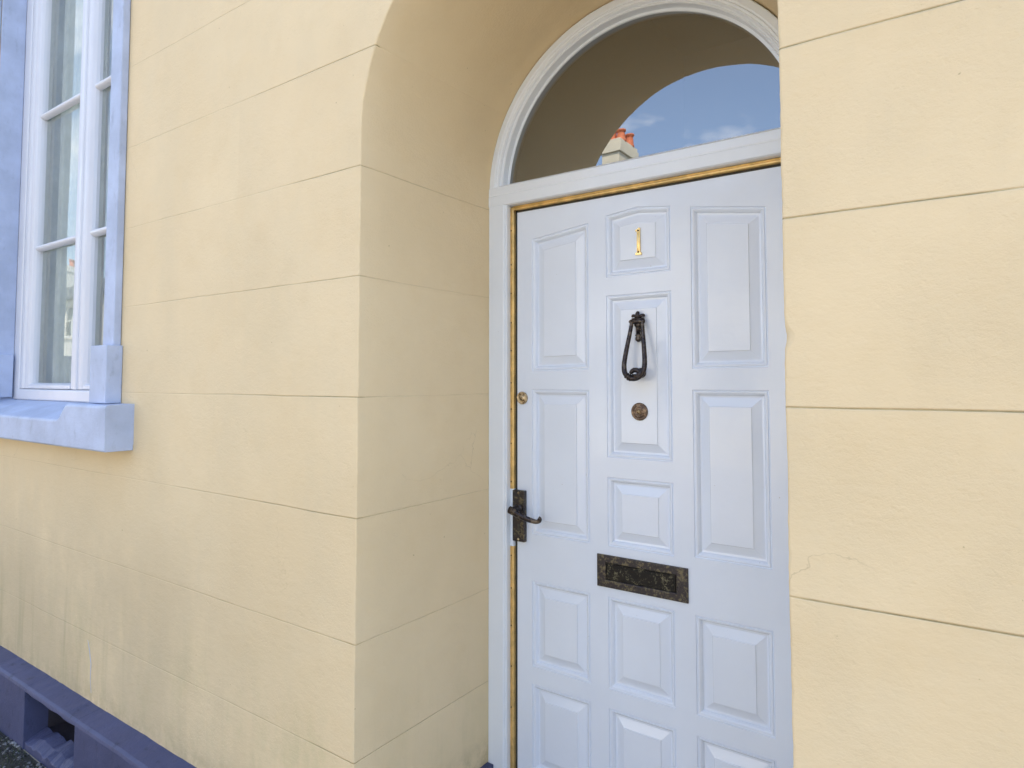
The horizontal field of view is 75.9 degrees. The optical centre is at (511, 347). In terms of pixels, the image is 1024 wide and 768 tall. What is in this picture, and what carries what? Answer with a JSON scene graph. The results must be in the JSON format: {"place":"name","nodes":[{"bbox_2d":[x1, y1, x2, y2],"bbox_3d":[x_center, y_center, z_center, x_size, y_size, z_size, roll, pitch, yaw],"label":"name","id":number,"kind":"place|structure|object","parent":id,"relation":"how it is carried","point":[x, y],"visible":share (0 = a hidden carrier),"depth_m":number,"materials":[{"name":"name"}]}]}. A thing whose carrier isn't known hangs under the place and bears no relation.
{"place":"outdoors","nodes":[
{"label":"outdoors","id":0,"kind":"place"},
{"bbox_2d":[0,0,1023,767],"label":"yellow house","id":1,"kind":"structure","parent":0,"point":[546,384],"depth_m":1.91,"materials":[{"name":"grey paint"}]},
{"bbox_2d":[0,0,133,451],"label":"window","id":2,"kind":"structure","parent":1,"relation":"in","point":[87,412],"depth_m":3.03,"materials":[{"name":"white paint"}]},
{"bbox_2d":[42,0,112,382],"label":"curtain","id":3,"kind":"object","parent":1,"relation":"hanging from","point":[59,299],"visible":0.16,"depth_m":3.34,"materials":[{"name":"fabric"}]},
{"bbox_2d":[507,166,792,767],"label":"door","id":4,"kind":"structure","parent":1,"relation":"in","point":[649,510],"depth_m":1.90,"materials":[{"name":"white paint"}]},
{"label":"pavement","id":5,"kind":"structure","parent":0,"visible":0},
{"bbox_2d":[0,732,43,767],"bbox_3d":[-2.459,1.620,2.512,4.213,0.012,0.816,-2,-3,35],"label":"gravel","id":6,"kind":"structure","parent":5,"relation":"on","point":[16,745],"depth_m":2.63,"materials":[{"name":"grey gravel"}]},
{"bbox_2d":[0,731,38,767],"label":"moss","id":7,"kind":"object","parent":6,"relation":"on","point":[14,756],"visible":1,"depth_m":2.60,"materials":[{"name":"green plant"}]}
]}

